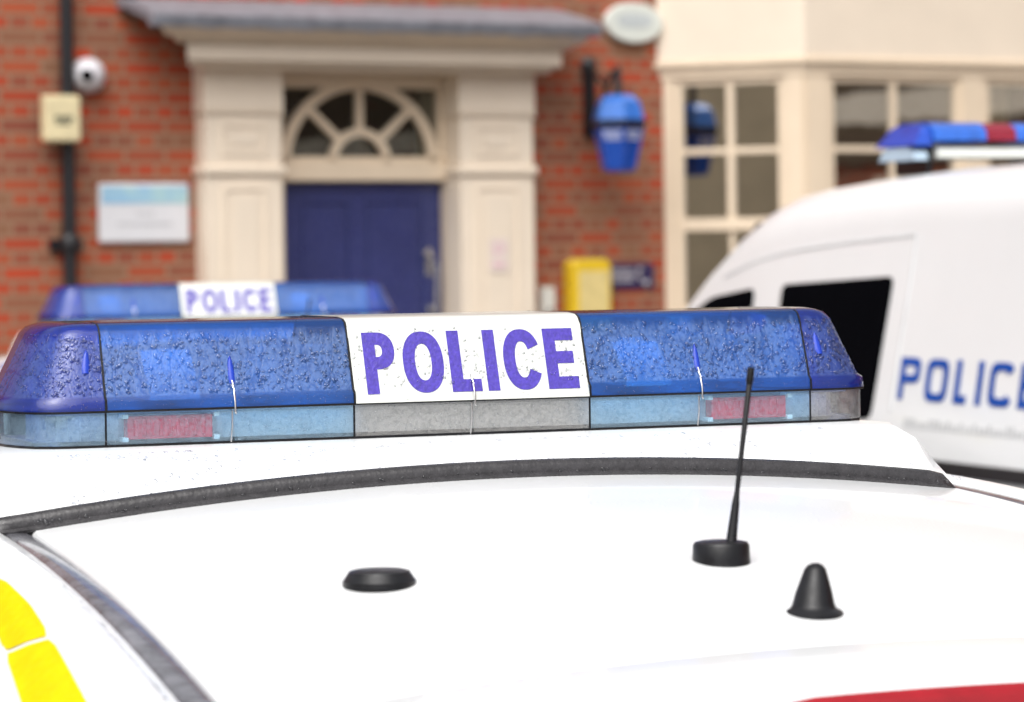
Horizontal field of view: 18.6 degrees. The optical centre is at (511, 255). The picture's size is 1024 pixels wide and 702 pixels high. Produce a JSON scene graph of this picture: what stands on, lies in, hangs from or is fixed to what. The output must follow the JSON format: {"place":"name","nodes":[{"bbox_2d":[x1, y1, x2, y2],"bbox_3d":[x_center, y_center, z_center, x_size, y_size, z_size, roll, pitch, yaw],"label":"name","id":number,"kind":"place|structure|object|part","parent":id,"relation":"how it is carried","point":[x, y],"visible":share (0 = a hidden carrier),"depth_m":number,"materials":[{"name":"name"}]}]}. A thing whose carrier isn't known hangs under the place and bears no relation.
{"place":"outdoors","nodes":[
{"label":"outdoors","id":0,"kind":"place"},
{"label":"ground","id":1,"kind":"structure","parent":0,"visible":0},
{"bbox_2d":[0,280,394,434],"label":"police car","id":2,"kind":"object","parent":1,"relation":"on","point":[196,300],"visible":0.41,"depth_m":10.61,"materials":[{"name":"plastic"}]},
{"bbox_2d":[0,306,1023,701],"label":"police car","id":3,"kind":"object","parent":1,"relation":"on","point":[484,542],"visible":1,"depth_m":3.69,"materials":[{"name":"white paint"}]},
{"bbox_2d":[2,318,961,696],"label":"rain drops","id":4,"kind":"object","parent":3,"relation":"on","point":[362,446],"visible":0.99,"depth_m":4.00,"materials":[{"name":"clear liquid"}]},
{"bbox_2d":[0,0,1023,356],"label":"brick building","id":5,"kind":"structure","parent":1,"relation":"on","point":[412,156],"depth_m":17.03,"materials":[{"name":"brick"}]},
{"bbox_2d":[40,95,80,141],"bbox_3d":[-2.309,-0.690,15.859,0.190,0.234,0.201,-1,0,-29],"label":"alarm box","id":6,"kind":"object","parent":5,"relation":"attached to","point":[59,118],"visible":1,"depth_m":15.77,"materials":[{"name":"beige plastic"}]},
{"bbox_2d":[48,0,81,284],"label":"drainpipe","id":7,"kind":"object","parent":5,"relation":"attached to","point":[68,244],"visible":0.43,"depth_m":15.88,"materials":[{"name":"black paint"}]},
{"bbox_2d":[74,58,105,93],"bbox_3d":[-2.172,-0.920,16.017,0.184,0.184,0.246,-1,0,-4],"label":"security camera","id":8,"kind":"object","parent":5,"relation":"attached to","point":[93,76],"visible":0.99,"depth_m":15.94,"materials":[{"name":"white plastic"}]},
{"bbox_2d":[98,183,188,242],"bbox_3d":[-1.903,-0.219,16.177,0.501,0.306,0.033,-1,0,-29],"label":"wall sign","id":9,"kind":"object","parent":5,"relation":"attached to","point":[141,212],"visible":1,"depth_m":16.16,"materials":[{"name":"white plastic"}]},
{"bbox_2d":[284,183,441,313],"bbox_3d":[-0.794,0.639,16.897,0.964,2.064,0.116,-1,0,-29],"label":"door","id":10,"kind":"structure","parent":5,"relation":"in","point":[388,234],"depth_m":16.93,"materials":[{"name":"blue paint"}]},
{"bbox_2d":[489,238,508,271],"bbox_3d":[-0.071,-0.003,17.034,0.120,0.183,0.003,-1,0,-30],"label":"paper notice","id":11,"kind":"object","parent":5,"relation":"attached to","point":[498,255],"visible":1,"depth_m":17.03,"materials":[{"name":"white paper"}]},
{"bbox_2d":[538,287,554,310],"bbox_3d":[0.195,0.277,17.322,0.090,0.200,0.056,-1,0,-29],"label":"door bell","id":12,"kind":"object","parent":5,"relation":"attached to","point":[546,298],"depth_m":17.30,"materials":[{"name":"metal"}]},
{"bbox_2d":[564,259,611,331],"bbox_3d":[0.421,0.224,17.410,0.248,0.405,0.123,-1,0,-29],"label":"yellow box","id":13,"kind":"object","parent":5,"relation":"attached to","point":[587,284],"visible":0.79,"depth_m":17.36,"materials":[{"name":"plastic"}]},
{"bbox_2d":[580,57,645,171],"bbox_3d":[0.566,-0.785,17.283,0.274,0.655,0.491,-1,0,-12],"label":"police lantern","id":14,"kind":"object","parent":5,"relation":"attached to","point":[614,124],"visible":1,"depth_m":17.12,"materials":[{"name":"blue glass"}]},
{"bbox_2d":[610,263,653,289],"bbox_3d":[0.670,0.119,17.601,0.306,0.144,0.032,-1,0,-29],"label":"telephone sign","id":15,"kind":"object","parent":5,"relation":"attached to","point":[632,276],"visible":1,"depth_m":17.61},
{"bbox_2d":[603,2,662,42],"bbox_3d":[0.681,-1.309,17.606,0.375,0.228,0.053,-1,0,-29],"label":"oval plaque","id":16,"kind":"object","parent":5,"relation":"attached to","point":[632,22],"visible":1,"depth_m":17.58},
{"bbox_2d":[654,0,1023,334],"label":"bay window","id":17,"kind":"structure","parent":5,"relation":"in","point":[769,105],"depth_m":17.65,"materials":[{"name":"beige paint"}]},
{"bbox_2d":[670,122,1023,488],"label":"police van","id":18,"kind":"object","parent":1,"relation":"on","point":[912,288],"visible":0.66,"depth_m":9.53,"materials":[{"name":"white paint"}]},
{"bbox_3d":[0.721,0.190,10.802,0.030,0.150,0.518,-1,0,-21],"label":"quarter window","id":19,"kind":"part","parent":18,"relation":"part of","materials":[{"name":"black glass"}]},
{"bbox_3d":[1.006,0.301,9.993,0.086,0.468,0.775,-1,0,-21],"label":"door window","id":20,"kind":"part","parent":18,"relation":"part of","materials":[{"name":"black glass"}]}
]}

